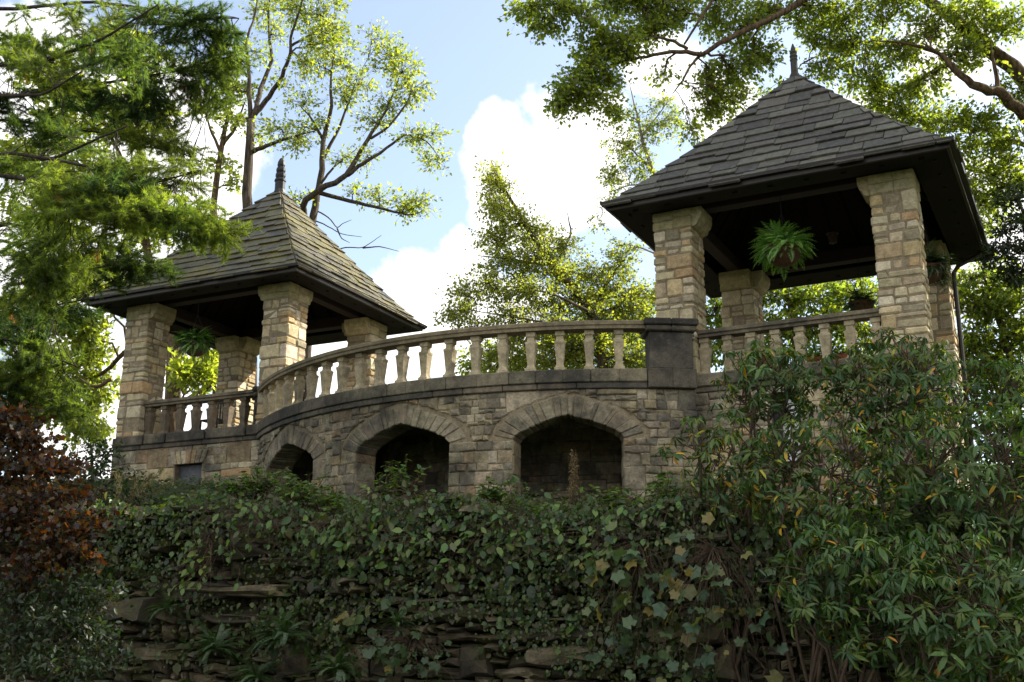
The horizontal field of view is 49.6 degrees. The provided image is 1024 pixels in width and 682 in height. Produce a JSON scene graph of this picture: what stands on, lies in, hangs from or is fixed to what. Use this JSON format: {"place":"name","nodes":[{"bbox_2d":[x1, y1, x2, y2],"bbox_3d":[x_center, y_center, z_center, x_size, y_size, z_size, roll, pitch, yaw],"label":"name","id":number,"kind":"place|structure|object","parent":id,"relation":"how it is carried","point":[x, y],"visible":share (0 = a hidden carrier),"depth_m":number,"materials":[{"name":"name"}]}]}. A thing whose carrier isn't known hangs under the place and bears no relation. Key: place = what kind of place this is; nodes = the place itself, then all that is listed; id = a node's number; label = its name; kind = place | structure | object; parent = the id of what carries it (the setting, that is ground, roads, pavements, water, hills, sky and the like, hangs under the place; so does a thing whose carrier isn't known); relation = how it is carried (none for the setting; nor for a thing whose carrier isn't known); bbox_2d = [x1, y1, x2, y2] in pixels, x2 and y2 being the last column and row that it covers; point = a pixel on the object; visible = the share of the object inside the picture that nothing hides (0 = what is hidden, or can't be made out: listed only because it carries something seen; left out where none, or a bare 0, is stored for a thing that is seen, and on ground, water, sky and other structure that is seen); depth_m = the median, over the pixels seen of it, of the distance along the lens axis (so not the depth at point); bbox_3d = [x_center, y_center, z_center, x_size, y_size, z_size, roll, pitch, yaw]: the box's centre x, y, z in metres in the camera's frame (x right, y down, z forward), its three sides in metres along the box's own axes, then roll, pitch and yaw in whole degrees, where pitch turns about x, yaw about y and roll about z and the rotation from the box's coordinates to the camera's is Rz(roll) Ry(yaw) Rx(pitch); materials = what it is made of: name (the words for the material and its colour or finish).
{"place":"outdoors","nodes":[
{"label":"outdoors","id":0,"kind":"place"},
{"bbox_2d":[0,465,1023,681],"bbox_3d":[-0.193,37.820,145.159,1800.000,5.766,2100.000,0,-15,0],"label":"ground","id":1,"kind":"structure","parent":0,"point":[767,656],"depth_m":15.65,"materials":[{"name":"soil"}]},
{"bbox_2d":[0,397,127,681],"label":"japanese maple","id":2,"kind":"object","parent":1,"relation":"on","point":[27,462],"visible":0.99,"depth_m":12.19,"materials":[{"name":"brown plant"}]},
{"bbox_2d":[0,565,141,681],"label":"evergreen shrub","id":3,"kind":"object","parent":1,"relation":"on","point":[84,668],"visible":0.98,"depth_m":11.87,"materials":[{"name":"green plant"}]},
{"bbox_2d":[0,19,218,451],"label":"broadleaf tree","id":4,"kind":"object","parent":1,"relation":"on","point":[180,375],"visible":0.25,"depth_m":33.46,"materials":[{"name":"green plant"}]},
{"bbox_2d":[45,438,174,508],"bbox_3d":[-6.796,2.311,18.460,2.317,1.548,1.098,0,-15,0],"label":"evergreen shrub","id":5,"kind":"object","parent":1,"relation":"on","point":[100,448],"visible":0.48,"depth_m":18.41,"materials":[{"name":"green plant"}]},
{"bbox_2d":[80,468,175,505],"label":"fern","id":6,"kind":"object","parent":1,"relation":"on","point":[135,494],"visible":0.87,"depth_m":17.91,"materials":[{"name":"green plant"}]},
{"bbox_2d":[0,0,263,443],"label":"white pine","id":7,"kind":"object","parent":1,"relation":"on","point":[109,194],"visible":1,"depth_m":17.89,"materials":[{"name":"green plant"}]},
{"bbox_2d":[186,46,269,405],"bbox_3d":[-9.653,-2.478,35.720,2.951,15.491,2.012,0,-15,0],"label":"locust tree","id":8,"kind":"object","parent":1,"relation":"on","point":[220,161],"visible":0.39,"depth_m":36.85,"materials":[{"name":"green plant"}]},
{"bbox_2d":[211,473,269,501],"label":"leafy weed","id":9,"kind":"object","parent":1,"relation":"on","point":[235,487],"visible":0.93,"depth_m":17.29,"materials":[{"name":"green plant"}]},
{"bbox_2d":[83,158,427,492],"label":"stone pavilion","id":10,"kind":"structure","parent":1,"relation":"on","point":[290,285],"depth_m":25.29,"materials":[{"name":"stone"}]},
{"bbox_2d":[170,449,208,487],"bbox_3d":[-6.998,2.818,24.158,1.071,0.845,0.225,-7,-17,25],"label":"window","id":11,"kind":"structure","parent":10,"relation":"in","point":[179,457],"depth_m":24.19,"materials":[{"name":"stone"}]},
{"bbox_2d":[170,302,219,362],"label":"hanging fern","id":12,"kind":"object","parent":10,"relation":"hanging from","point":[194,345],"visible":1,"depth_m":25.15,"materials":[{"name":"green plant"}]},
{"bbox_2d":[199,401,231,429],"bbox_3d":[-6.795,1.803,25.471,0.550,0.980,0.515,-7,-17,25],"label":"garden chair","id":13,"kind":"object","parent":10,"relation":"on","point":[219,420],"visible":0.41,"depth_m":25.52,"materials":[{"name":"black metal"}]},
{"bbox_2d":[230,475,283,499],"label":"leafy weed","id":14,"kind":"object","parent":1,"relation":"on","point":[249,484],"visible":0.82,"depth_m":17.43,"materials":[{"name":"green plant"}]},
{"bbox_2d":[238,467,287,497],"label":"leafy weed","id":15,"kind":"object","parent":1,"relation":"on","point":[255,482],"visible":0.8,"depth_m":17.52,"materials":[{"name":"green plant"}]},
{"bbox_2d":[249,461,290,503],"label":"leafy weed","id":16,"kind":"object","parent":1,"relation":"on","point":[268,474],"visible":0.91,"depth_m":17.53,"materials":[{"name":"green plant"}]},
{"bbox_2d":[212,0,354,424],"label":"locust tree","id":17,"kind":"object","parent":1,"relation":"on","point":[321,21],"visible":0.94,"depth_m":35.74,"materials":[{"name":"green plant"}]},
{"bbox_2d":[270,473,306,504],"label":"leafy weed","id":18,"kind":"object","parent":1,"relation":"on","point":[283,494],"visible":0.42,"depth_m":17.18,"materials":[{"name":"green plant"}]},
{"bbox_2d":[268,474,320,506],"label":"leafy weed","id":19,"kind":"object","parent":1,"relation":"on","point":[304,496],"visible":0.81,"depth_m":16.93,"materials":[{"name":"green plant"}]},
{"bbox_2d":[284,471,331,507],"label":"leafy weed","id":20,"kind":"object","parent":1,"relation":"on","point":[309,486],"visible":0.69,"depth_m":17.09,"materials":[{"name":"green plant"}]},
{"bbox_2d":[306,487,336,511],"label":"leafy weed","id":21,"kind":"object","parent":1,"relation":"on","point":[316,500],"visible":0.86,"depth_m":16.76,"materials":[{"name":"green plant"}]},
{"bbox_2d":[319,494,349,510],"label":"leafy weed","id":22,"kind":"object","parent":1,"relation":"on","point":[337,497],"visible":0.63,"depth_m":16.74,"materials":[{"name":"green plant"}]},
{"bbox_2d":[323,497,363,518],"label":"leafy weed","id":23,"kind":"object","parent":1,"relation":"on","point":[336,506],"visible":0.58,"depth_m":16.51,"materials":[{"name":"green plant"}]},
{"bbox_2d":[274,16,460,400],"bbox_3d":[-4.814,-3.062,36.432,6.497,17.026,3.119,-7,-17,26],"label":"locust tree","id":24,"kind":"object","parent":1,"relation":"on","point":[407,207],"visible":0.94,"depth_m":36.81,"materials":[{"name":"green plant"}]},
{"bbox_2d":[365,465,403,506],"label":"leafy weed","id":25,"kind":"object","parent":1,"relation":"on","point":[385,486],"visible":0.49,"depth_m":16.69,"materials":[{"name":"green plant"}]},
{"bbox_2d":[374,454,431,508],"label":"leafy weed","id":26,"kind":"object","parent":1,"relation":"on","point":[391,469],"visible":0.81,"depth_m":16.56,"materials":[{"name":"green plant"}]},
{"bbox_2d":[252,317,698,503],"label":"arcaded terrace","id":27,"kind":"structure","parent":1,"relation":"on","point":[617,424],"depth_m":19.19,"materials":[{"name":"stone"}]},
{"bbox_2d":[474,473,517,502],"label":"leafy weed","id":28,"kind":"object","parent":1,"relation":"on","point":[493,491],"visible":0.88,"depth_m":15.83,"materials":[{"name":"green plant"}]},
{"bbox_2d":[0,497,1023,681],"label":"rock face","id":29,"kind":"object","parent":1,"relation":"on","point":[467,662],"visible":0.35,"depth_m":15.16},
{"bbox_2d":[142,589,189,622],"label":"wild fern","id":30,"kind":"object","parent":29,"relation":"on","point":[169,609],"visible":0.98,"depth_m":15.84,"materials":[{"name":"green plant"}]},
{"bbox_2d":[145,492,212,525],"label":"leafy bush","id":31,"kind":"object","parent":29,"relation":"on","point":[161,506],"visible":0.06,"depth_m":17.29,"materials":[{"name":"green plant"}]},
{"bbox_2d":[174,506,229,595],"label":"trailing plant","id":32,"kind":"object","parent":29,"relation":"on","point":[191,544],"visible":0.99,"depth_m":15.77,"materials":[{"name":"green plant"}]},
{"bbox_2d":[180,618,252,677],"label":"wild fern","id":33,"kind":"object","parent":29,"relation":"on","point":[210,642],"visible":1,"depth_m":15.49,"materials":[{"name":"green plant"}]},
{"bbox_2d":[157,526,282,590],"bbox_3d":[-4.201,3.129,15.941,2.097,0.940,0.504,-5,-16,19],"label":"trailing plant","id":34,"kind":"object","parent":29,"relation":"on","point":[218,577],"visible":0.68,"depth_m":15.96,"materials":[{"name":"green plant"}]},
{"bbox_2d":[175,488,280,550],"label":"trailing plant","id":35,"kind":"object","parent":29,"relation":"on","point":[246,510],"visible":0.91,"depth_m":15.87,"materials":[{"name":"green plant"}]},
{"bbox_2d":[227,657,286,681],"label":"wild fern","id":36,"kind":"object","parent":29,"relation":"on","point":[258,674],"visible":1,"depth_m":15.11,"materials":[{"name":"green plant"}]},
{"bbox_2d":[214,505,313,552],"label":"trailing plant","id":37,"kind":"object","parent":29,"relation":"on","point":[254,509],"visible":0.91,"depth_m":15.75,"materials":[{"name":"green plant"}]},
{"bbox_2d":[246,601,314,661],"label":"wild fern","id":38,"kind":"object","parent":29,"relation":"on","point":[282,633],"visible":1,"depth_m":15.05,"materials":[{"name":"green plant"}]},
{"bbox_2d":[245,491,319,568],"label":"trailing plant","id":39,"kind":"object","parent":29,"relation":"on","point":[269,527],"visible":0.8,"depth_m":15.67,"materials":[{"name":"green plant"}]},
{"bbox_2d":[306,646,365,681],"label":"wild fern","id":40,"kind":"object","parent":29,"relation":"on","point":[338,666],"visible":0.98,"depth_m":14.66,"materials":[{"name":"green plant"}]},
{"bbox_2d":[332,605,370,631],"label":"lobed vine","id":41,"kind":"object","parent":29,"relation":"on","point":[347,620],"visible":1,"depth_m":14.73,"materials":[{"name":"green plant"}]},
{"bbox_2d":[329,521,405,568],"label":"trailing plant","id":42,"kind":"object","parent":29,"relation":"on","point":[339,545],"visible":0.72,"depth_m":15.08,"materials":[{"name":"green plant"}]},
{"bbox_2d":[376,605,418,635],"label":"wild fern","id":43,"kind":"object","parent":29,"relation":"on","point":[396,620],"visible":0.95,"depth_m":14.60,"materials":[{"name":"green plant"}]},
{"bbox_2d":[343,622,453,681],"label":"fern","id":44,"kind":"object","parent":29,"relation":"attached to","point":[393,662],"visible":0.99,"depth_m":14.43,"materials":[{"name":"green plant"}]},
{"bbox_2d":[338,464,467,538],"bbox_3d":[-1.467,2.239,15.193,1.926,1.060,0.508,-4,-16,15],"label":"trailing plant","id":45,"kind":"object","parent":29,"relation":"on","point":[406,502],"visible":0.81,"depth_m":15.18,"materials":[{"name":"green plant"}]},
{"bbox_2d":[346,514,466,572],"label":"trailing plant","id":46,"kind":"object","parent":29,"relation":"on","point":[444,548],"visible":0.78,"depth_m":14.73,"materials":[{"name":"green plant"}]},
{"bbox_2d":[373,528,487,574],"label":"trailing plant","id":47,"kind":"object","parent":29,"relation":"on","point":[454,545],"visible":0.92,"depth_m":14.60,"materials":[{"name":"green plant"}]},
{"bbox_2d":[404,540,476,591],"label":"trailing plant","id":48,"kind":"object","parent":29,"relation":"on","point":[439,566],"visible":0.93,"depth_m":14.51,"materials":[{"name":"green plant"}]},
{"bbox_2d":[433,517,497,567],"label":"trailing plant","id":49,"kind":"object","parent":29,"relation":"on","point":[485,538],"visible":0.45,"depth_m":14.64,"materials":[{"name":"green plant"}]},
{"bbox_2d":[442,506,565,572],"bbox_3d":[-0.081,2.572,14.407,1.717,0.866,0.504,-4,-16,16],"label":"trailing plant","id":50,"kind":"object","parent":29,"relation":"on","point":[499,535],"visible":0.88,"depth_m":14.43,"materials":[{"name":"green plant"}]},
{"bbox_2d":[0,465,1023,681],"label":"ivy cover","id":51,"kind":"object","parent":29,"relation":"on","point":[506,584],"visible":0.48,"depth_m":14.58,"materials":[{"name":"green plant"}]},
{"bbox_2d":[168,540,215,595],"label":"trailing plant","id":52,"kind":"object","parent":51,"relation":"hanging from","point":[184,573],"visible":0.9,"depth_m":15.74,"materials":[{"name":"green plant"}]},
{"bbox_2d":[169,499,260,549],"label":"trailing plant","id":53,"kind":"object","parent":51,"relation":"on","point":[233,519],"visible":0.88,"depth_m":15.97,"materials":[{"name":"green plant"}]},
{"bbox_2d":[282,515,349,550],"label":"trailing plant","id":54,"kind":"object","parent":51,"relation":"on","point":[319,539],"visible":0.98,"depth_m":15.25,"materials":[{"name":"green plant"}]},
{"bbox_2d":[281,506,360,558],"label":"trailing plant","id":55,"kind":"object","parent":51,"relation":"on","point":[287,519],"visible":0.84,"depth_m":15.36,"materials":[{"name":"green plant"}]},
{"bbox_2d":[342,484,410,535],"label":"trailing plant","id":56,"kind":"object","parent":51,"relation":"on","point":[373,496],"visible":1,"depth_m":15.06,"materials":[{"name":"green plant"}]},
{"bbox_2d":[371,488,452,556],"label":"trailing plant","id":57,"kind":"object","parent":51,"relation":"on","point":[421,515],"visible":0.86,"depth_m":14.96,"materials":[{"name":"green plant"}]},
{"bbox_2d":[444,499,530,549],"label":"trailing plant","id":58,"kind":"object","parent":51,"relation":"on","point":[467,522],"visible":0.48,"depth_m":14.65,"materials":[{"name":"green plant"}]},
{"bbox_2d":[486,519,561,578],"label":"trailing plant","id":59,"kind":"object","parent":51,"relation":"on","point":[530,564],"visible":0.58,"depth_m":14.21,"materials":[{"name":"green plant"}]},
{"bbox_2d":[512,532,645,587],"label":"trailing plant","id":60,"kind":"object","parent":51,"relation":"on","point":[532,541],"visible":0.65,"depth_m":13.95,"materials":[{"name":"green plant"}]},
{"bbox_2d":[587,494,658,524],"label":"trailing plant","id":61,"kind":"object","parent":51,"relation":"on","point":[638,499],"visible":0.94,"depth_m":14.06,"materials":[{"name":"green plant"}]},
{"bbox_2d":[476,514,551,569],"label":"trailing plant","id":62,"kind":"object","parent":29,"relation":"on","point":[511,536],"visible":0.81,"depth_m":14.31,"materials":[{"name":"green plant"}]},
{"bbox_2d":[526,487,627,544],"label":"trailing plant","id":63,"kind":"object","parent":29,"relation":"on","point":[547,495],"visible":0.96,"depth_m":14.44,"materials":[{"name":"green plant"}]},
{"bbox_2d":[536,496,645,565],"bbox_3d":[1.011,2.428,14.127,1.500,0.906,0.506,-4,-16,17],"label":"trailing plant","id":64,"kind":"object","parent":29,"relation":"on","point":[595,513],"visible":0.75,"depth_m":14.09,"materials":[{"name":"green plant"}]},
{"bbox_2d":[541,517,648,589],"bbox_3d":[1.073,2.701,13.964,1.381,0.940,0.480,-5,-16,20],"label":"trailing plant","id":65,"kind":"object","parent":29,"relation":"on","point":[582,539],"visible":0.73,"depth_m":13.92,"materials":[{"name":"green plant"}]},
{"bbox_2d":[544,516,662,561],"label":"trailing plant","id":66,"kind":"object","parent":29,"relation":"on","point":[630,535],"visible":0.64,"depth_m":13.95,"materials":[{"name":"green plant"}]},
{"bbox_2d":[579,503,711,681],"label":"lobed vine","id":67,"kind":"object","parent":29,"relation":"on","point":[623,578],"visible":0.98,"depth_m":13.51,"materials":[{"name":"green plant"}]},
{"bbox_2d":[612,486,712,545],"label":"trailing plant","id":68,"kind":"object","parent":29,"relation":"on","point":[680,507],"visible":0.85,"depth_m":13.85,"materials":[{"name":"green plant"}]},
{"bbox_2d":[625,505,788,681],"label":"lobed vine","id":69,"kind":"object","parent":29,"relation":"attached to","point":[688,591],"visible":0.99,"depth_m":13.10,"materials":[{"name":"green plant"}]},
{"bbox_2d":[653,403,781,681],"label":"rhododendron","id":70,"kind":"object","parent":29,"relation":"on","point":[748,454],"visible":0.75,"depth_m":13.84,"materials":[{"name":"green plant"}]},
{"bbox_2d":[576,502,1021,681],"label":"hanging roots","id":71,"kind":"object","parent":29,"relation":"hanging from","point":[731,586],"visible":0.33,"depth_m":13.42,"materials":[{"name":"brown plant"}]},
{"bbox_2d":[502,476,539,519],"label":"leafy weed","id":72,"kind":"object","parent":1,"relation":"on","point":[513,503],"visible":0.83,"depth_m":15.57,"materials":[{"name":"green plant"}]},
{"bbox_2d":[517,493,565,526],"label":"leafy weed","id":73,"kind":"object","parent":1,"relation":"on","point":[541,508],"visible":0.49,"depth_m":15.43,"materials":[{"name":"green plant"}]},
{"bbox_2d":[429,151,656,373],"bbox_3d":[1.222,-0.749,30.181,7.241,9.384,3.683,5,-16,-17],"label":"birch tree","id":74,"kind":"object","parent":1,"relation":"on","point":[555,259],"visible":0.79,"depth_m":30.20,"materials":[{"name":"green plant"}]},
{"bbox_2d":[455,290,654,374],"bbox_3d":[1.855,1.850,36.824,7.700,7.806,3.169,0,-15,0],"label":"broadleaf tree","id":75,"kind":"object","parent":1,"relation":"on","point":[465,364],"visible":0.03,"depth_m":37.00,"materials":[{"name":"green plant"}]},
{"bbox_2d":[561,449,583,505],"bbox_3d":[0.849,2.074,15.646,0.292,1.109,0.303,-14,-21,43],"label":"seed plume","id":76,"kind":"object","parent":1,"relation":"on","point":[573,481],"visible":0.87,"depth_m":15.66,"materials":[{"name":"brown plant"}]},
{"bbox_2d":[578,486,628,514],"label":"leafy weed","id":77,"kind":"object","parent":1,"relation":"on","point":[609,499],"visible":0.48,"depth_m":15.68,"materials":[{"name":"green plant"}]},
{"bbox_2d":[605,476,663,508],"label":"leafy weed","id":78,"kind":"object","parent":1,"relation":"on","point":[616,495],"visible":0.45,"depth_m":15.61,"materials":[{"name":"green plant"}]},
{"bbox_2d":[587,86,686,264],"bbox_3d":[3.693,-1.800,31.529,3.145,12.127,1.563,0,-15,0],"label":"birch tree","id":79,"kind":"object","parent":1,"relation":"on","point":[648,162],"visible":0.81,"depth_m":32.47,"materials":[{"name":"green plant"}]},
{"bbox_2d":[612,483,670,510],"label":"leafy weed","id":80,"kind":"object","parent":1,"relation":"on","point":[631,504],"visible":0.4,"depth_m":15.07,"materials":[{"name":"green plant"}]},
{"bbox_2d":[646,470,692,500],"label":"leafy weed","id":81,"kind":"object","parent":1,"relation":"on","point":[661,475],"visible":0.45,"depth_m":15.38,"materials":[{"name":"green plant"}]},
{"bbox_2d":[652,471,687,498],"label":"leafy weed","id":82,"kind":"object","parent":1,"relation":"on","point":[669,487],"visible":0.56,"depth_m":15.21,"materials":[{"name":"green plant"}]},
{"bbox_2d":[497,0,1023,240],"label":"oak tree","id":83,"kind":"object","parent":1,"relation":"on","point":[591,71],"visible":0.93,"depth_m":28.39,"materials":[{"name":"green plant"}]},
{"bbox_2d":[647,276,881,371],"bbox_3d":[7.603,0.792,32.286,7.556,7.553,3.840,0,-15,0],"label":"broadleaf tree","id":84,"kind":"object","parent":1,"relation":"on","point":[799,301],"visible":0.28,"depth_m":32.03,"materials":[{"name":"green plant"}]},
{"bbox_2d":[709,338,838,529],"bbox_3d":[3.520,1.249,14.774,1.670,2.594,1.544,0,-15,0],"label":"rhododendron","id":85,"kind":"object","parent":1,"relation":"on","point":[756,402],"visible":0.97,"depth_m":14.77,"materials":[{"name":"green plant"}]},
{"bbox_2d":[599,44,993,511],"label":"stone pavilion","id":86,"kind":"structure","parent":1,"relation":"on","point":[803,146],"depth_m":19.46,"materials":[{"name":"stone"}]},
{"bbox_2d":[749,195,818,278],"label":"hanging fern","id":87,"kind":"object","parent":86,"relation":"hanging from","point":[782,249],"visible":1,"depth_m":18.83,"materials":[{"name":"green plant"}]},
{"bbox_2d":[772,394,802,461],"bbox_3d":[4.546,1.453,18.190,0.476,1.196,0.090,-8,-17,27],"label":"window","id":88,"kind":"structure","parent":86,"relation":"in","point":[775,416],"depth_m":18.26,"materials":[{"name":"grey glass"}]},
{"bbox_2d":[826,193,838,243],"bbox_3d":[6.023,-2.983,21.110,0.222,2.400,0.222,6,-16,-22],"label":"hanging lantern","id":89,"kind":"object","parent":86,"relation":"hanging from","point":[832,233],"visible":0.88,"depth_m":20.78,"materials":[{"name":"black metal"}]},
{"bbox_2d":[839,263,877,311],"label":"hanging fern","id":90,"kind":"object","parent":86,"relation":"hanging from","point":[862,301],"visible":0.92,"depth_m":22.09,"materials":[{"name":"green plant"}]},
{"bbox_2d":[922,215,958,289],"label":"hanging fern","id":91,"kind":"object","parent":86,"relation":"hanging from","point":[936,267],"visible":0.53,"depth_m":19.55,"materials":[{"name":"green plant"}]},
{"bbox_2d":[737,394,901,681],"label":"rhododendron","id":92,"kind":"object","parent":1,"relation":"on","point":[823,501],"visible":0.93,"depth_m":13.00,"materials":[{"name":"green plant"}]},
{"bbox_2d":[752,505,930,681],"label":"rhododendron","id":93,"kind":"object","parent":1,"relation":"on","point":[809,584],"visible":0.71,"depth_m":11.77,"materials":[{"name":"green plant"}]},
{"bbox_2d":[813,327,970,524],"bbox_3d":[4.976,1.106,14.409,2.001,2.594,1.701,0,-15,0],"label":"rhododendron","id":94,"kind":"object","parent":1,"relation":"on","point":[903,383],"visible":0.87,"depth_m":14.36,"materials":[{"name":"green plant"}]},
{"bbox_2d":[825,517,1023,681],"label":"rhododendron","id":95,"kind":"object","parent":1,"relation":"on","point":[993,604],"visible":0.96,"depth_m":10.99,"materials":[{"name":"green plant"}]},
{"bbox_2d":[865,396,1023,679],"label":"rhododendron","id":96,"kind":"object","parent":1,"relation":"on","point":[922,476],"visible":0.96,"depth_m":12.40,"materials":[{"name":"green plant"}]},
{"bbox_2d":[928,352,1023,511],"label":"rhododendron","id":97,"kind":"object","parent":1,"relation":"on","point":[998,397],"visible":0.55,"depth_m":15.70,"materials":[{"name":"green plant"}]},
{"bbox_2d":[951,253,1023,482],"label":"broadleaf tree","id":98,"kind":"object","parent":1,"relation":"on","point":[987,306],"visible":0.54,"depth_m":23.67,"materials":[{"name":"green plant"}]},
{"bbox_2d":[967,178,1023,294],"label":"holly tree","id":99,"kind":"object","parent":1,"relation":"on","point":[1011,272],"visible":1,"depth_m":21.20,"materials":[{"name":"green plant"}]},
{"bbox_2d":[0,0,1023,480],"label":"sky","id":100,"kind":"structure","parent":0,"point":[488,87],"materials":[{"name":"white"}]},
{"bbox_2d":[807,345,861,362],"bbox_3d":[5.398,0.297,18.592,1.146,0.427,0.673,-6,-16,22],"label":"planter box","id":101,"kind":"object","parent":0,"point":[841,354],"visible":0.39,"depth_m":18.53,"materials":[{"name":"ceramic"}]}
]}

